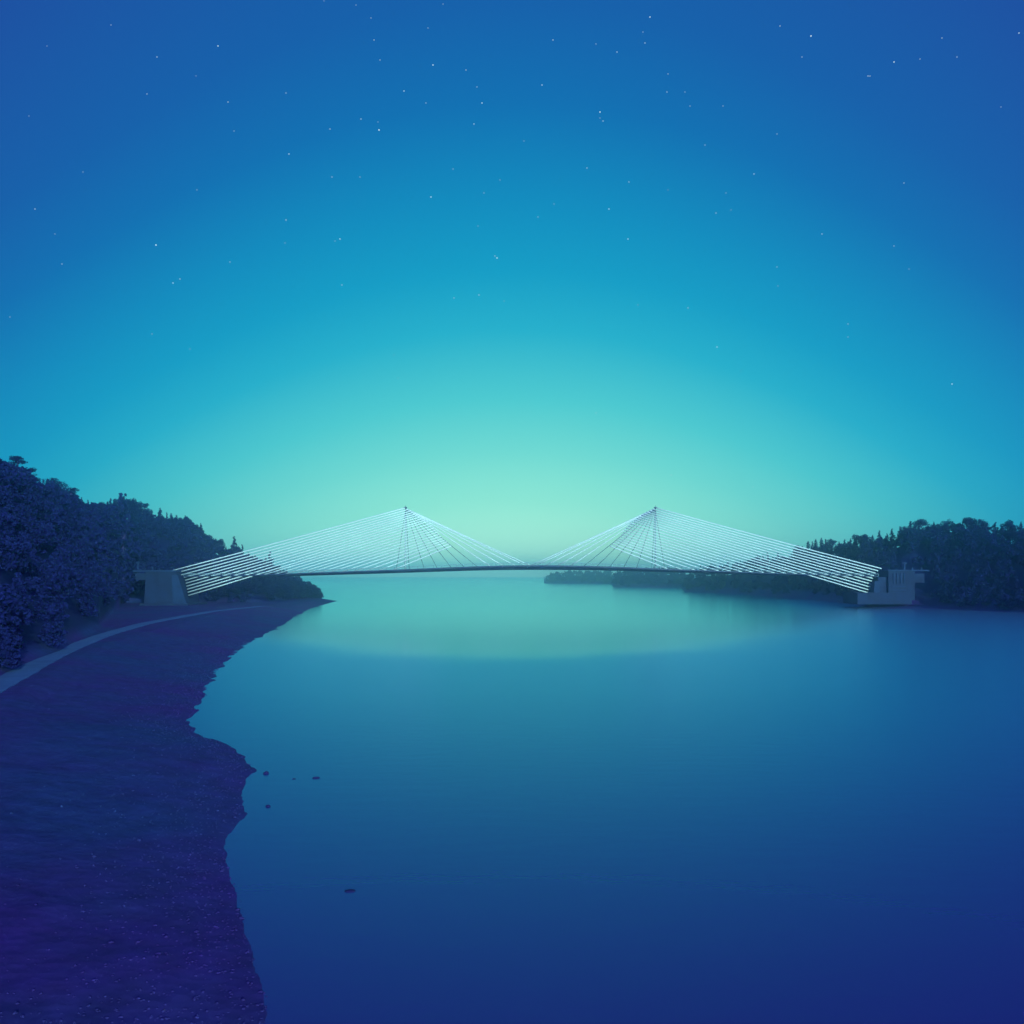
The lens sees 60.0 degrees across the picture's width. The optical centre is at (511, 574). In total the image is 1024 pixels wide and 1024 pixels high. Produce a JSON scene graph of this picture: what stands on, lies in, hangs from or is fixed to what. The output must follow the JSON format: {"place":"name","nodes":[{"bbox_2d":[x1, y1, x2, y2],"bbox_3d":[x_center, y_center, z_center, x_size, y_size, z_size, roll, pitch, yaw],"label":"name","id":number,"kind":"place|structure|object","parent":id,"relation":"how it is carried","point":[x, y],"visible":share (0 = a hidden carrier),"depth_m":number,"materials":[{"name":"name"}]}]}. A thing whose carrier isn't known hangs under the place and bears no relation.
{"place":"outdoors","nodes":[
{"label":"outdoors","id":0,"kind":"place"},
{"bbox_2d":[0,606,262,692],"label":"path","id":1,"kind":"structure","parent":0,"point":[13,677],"depth_m":103.11,"materials":[{"name":"grey concrete"}]},
{"bbox_2d":[0,490,1023,1023],"bbox_3d":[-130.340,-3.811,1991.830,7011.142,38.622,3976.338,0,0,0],"label":"ground","id":2,"kind":"structure","parent":0,"point":[74,762],"depth_m":42.67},
{"bbox_2d":[8,456,27,466],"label":"pine tree","id":3,"kind":"object","parent":2,"relation":"on","point":[18,460],"visible":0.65,"depth_m":199.40,"materials":[{"name":"green plant"}]},
{"bbox_2d":[29,467,40,482],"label":"pine tree","id":4,"kind":"object","parent":2,"relation":"on","point":[33,470],"visible":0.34,"depth_m":211.17,"materials":[{"name":"green plant"}]},
{"bbox_2d":[41,477,70,489],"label":"broadleaf tree","id":5,"kind":"object","parent":2,"relation":"on","point":[59,483],"visible":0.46,"depth_m":232.31,"materials":[{"name":"green plant"}]},
{"bbox_2d":[67,487,78,496],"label":"pine tree","id":6,"kind":"object","parent":2,"relation":"on","point":[72,491],"visible":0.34,"depth_m":243.85,"materials":[{"name":"green plant"}]},
{"bbox_2d":[112,499,122,514],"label":"hill tree","id":7,"kind":"object","parent":2,"relation":"on","point":[116,503],"visible":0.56,"depth_m":319.73,"materials":[{"name":"green plant"}]},
{"bbox_2d":[117,493,144,602],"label":"hill tree","id":8,"kind":"object","parent":2,"relation":"on","point":[133,585],"visible":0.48,"depth_m":338.10,"materials":[{"name":"green plant"}]},
{"bbox_2d":[125,498,136,512],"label":"hill tree","id":9,"kind":"object","parent":2,"relation":"on","point":[131,502],"visible":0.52,"depth_m":360.94,"materials":[{"name":"green plant"}]},
{"bbox_2d":[127,504,139,521],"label":"hill tree","id":10,"kind":"object","parent":2,"relation":"on","point":[136,516],"visible":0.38,"depth_m":367.74,"materials":[{"name":"green plant"}]},
{"bbox_2d":[0,634,267,1023],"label":"shore stones","id":11,"kind":"object","parent":2,"relation":"on","point":[152,986],"visible":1,"depth_m":32.69,"materials":[{"name":"grey stone"}]},
{"bbox_2d":[135,501,143,512],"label":"hill tree","id":12,"kind":"object","parent":2,"relation":"on","point":[138,505],"visible":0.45,"depth_m":387.60,"materials":[{"name":"green plant"}]},
{"bbox_2d":[138,503,149,511],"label":"broadleaf tree","id":13,"kind":"object","parent":2,"relation":"on","point":[145,506],"visible":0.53,"depth_m":395.50,"materials":[{"name":"green plant"}]},
{"bbox_2d":[0,458,323,668],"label":"woodland","id":14,"kind":"object","parent":2,"relation":"on","point":[85,543],"visible":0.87,"depth_m":169.25,"materials":[{"name":"green plant"}]},
{"bbox_2d":[133,562,206,605],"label":"bridge abutment","id":15,"kind":"object","parent":2,"relation":"on","point":[166,588],"visible":0.86,"depth_m":315.50,"materials":[{"name":"concrete"}]},
{"bbox_2d":[174,505,881,595],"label":"cable stayed bridge","id":16,"kind":"structure","parent":15,"relation":"on","point":[520,567],"depth_m":319.89,"materials":[{"name":"paint"}]},
{"bbox_2d":[185,519,193,524],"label":"hill tree","id":17,"kind":"object","parent":2,"relation":"on","point":[189,521],"visible":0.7,"depth_m":392.79,"materials":[{"name":"green plant"}]},
{"bbox_2d":[216,539,225,547],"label":"hill tree","id":18,"kind":"object","parent":2,"relation":"on","point":[220,543],"visible":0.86,"depth_m":401.08,"materials":[{"name":"green plant"}]},
{"bbox_2d":[230,536,236,551],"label":"conifer tree","id":19,"kind":"object","parent":2,"relation":"on","point":[233,544],"visible":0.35,"depth_m":404.56,"materials":[{"name":"green plant"}]},
{"bbox_2d":[267,552,273,566],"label":"conifer tree","id":20,"kind":"object","parent":2,"relation":"on","point":[270,560],"visible":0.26,"depth_m":409.51,"materials":[{"name":"green plant"}]},
{"bbox_2d":[546,570,613,582],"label":"woodland","id":21,"kind":"object","parent":2,"relation":"on","point":[569,574],"visible":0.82,"depth_m":1225.37,"materials":[{"name":"green plant"}]},
{"bbox_2d":[611,567,687,585],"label":"woodland","id":22,"kind":"object","parent":2,"relation":"on","point":[629,579],"visible":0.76,"depth_m":855.98,"materials":[{"name":"green plant"}]},
{"bbox_2d":[793,545,805,555],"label":"tree","id":23,"kind":"object","parent":2,"relation":"on","point":[797,550],"visible":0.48,"depth_m":500.56,"materials":[{"name":"green plant"}]},
{"bbox_2d":[804,542,809,553],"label":"tree","id":24,"kind":"object","parent":2,"relation":"on","point":[807,546],"visible":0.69,"depth_m":480.56,"materials":[{"name":"green plant"}]},
{"bbox_2d":[825,539,839,553],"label":"tree","id":25,"kind":"object","parent":2,"relation":"on","point":[830,543],"visible":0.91,"depth_m":439.71,"materials":[{"name":"green plant"}]},
{"bbox_2d":[682,522,1023,608],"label":"woodland","id":26,"kind":"object","parent":2,"relation":"on","point":[975,537],"visible":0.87,"depth_m":347.06,"materials":[{"name":"green plant"}]},
{"bbox_2d":[851,535,867,549],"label":"tree","id":27,"kind":"object","parent":2,"relation":"on","point":[857,537],"visible":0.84,"depth_m":391.98,"materials":[{"name":"green plant"}]},
{"bbox_2d":[858,534,871,545],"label":"tree","id":28,"kind":"object","parent":2,"relation":"on","point":[865,538],"visible":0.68,"depth_m":388.38,"materials":[{"name":"green plant"}]},
{"bbox_2d":[870,535,877,551],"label":"tree","id":29,"kind":"object","parent":2,"relation":"on","point":[872,542],"visible":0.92,"depth_m":376.19,"materials":[{"name":"green plant"}]},
{"bbox_2d":[843,562,928,603],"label":"bridge abutment","id":30,"kind":"object","parent":2,"relation":"on","point":[892,587],"visible":0.98,"depth_m":317.00,"materials":[{"name":"concrete"}]},
{"bbox_2d":[889,529,896,546],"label":"tree","id":31,"kind":"object","parent":2,"relation":"on","point":[892,534],"visible":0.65,"depth_m":379.01,"materials":[{"name":"green plant"}]},
{"bbox_2d":[912,519,931,528],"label":"broadleaf tree","id":32,"kind":"object","parent":2,"relation":"on","point":[920,523],"visible":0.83,"depth_m":375.47,"materials":[{"name":"green plant"}]},
{"bbox_2d":[938,519,956,530],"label":"broadleaf tree","id":33,"kind":"object","parent":2,"relation":"on","point":[951,525],"visible":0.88,"depth_m":370.37,"materials":[{"name":"green plant"}]},
{"bbox_2d":[956,517,976,527],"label":"broadleaf tree","id":34,"kind":"object","parent":2,"relation":"on","point":[967,521],"visible":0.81,"depth_m":363.44,"materials":[{"name":"green plant"}]},
{"bbox_2d":[976,519,988,529],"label":"broadleaf tree","id":35,"kind":"object","parent":2,"relation":"on","point":[984,523],"visible":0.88,"depth_m":360.18,"materials":[{"name":"green plant"}]},
{"bbox_2d":[990,522,998,539],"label":"tree","id":36,"kind":"object","parent":2,"relation":"on","point":[994,525],"visible":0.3,"depth_m":361.08,"materials":[{"name":"green plant"}]},
{"bbox_2d":[998,519,1019,543],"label":"broadleaf tree","id":37,"kind":"object","parent":2,"relation":"on","point":[1011,525],"visible":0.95,"depth_m":353.05,"materials":[{"name":"green plant"}]},
{"bbox_2d":[0,0,1023,576],"label":"sky","id":38,"kind":"structure","parent":0,"point":[530,279],"materials":[{"name":"blue"}]},
{"bbox_2d":[186,577,1023,1023],"bbox_3d":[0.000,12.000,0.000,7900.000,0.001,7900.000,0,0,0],"label":"water","id":39,"kind":"structure","parent":0,"point":[528,801],"depth_m":45.68,"materials":[{"name":"blue liquid"}]}
]}

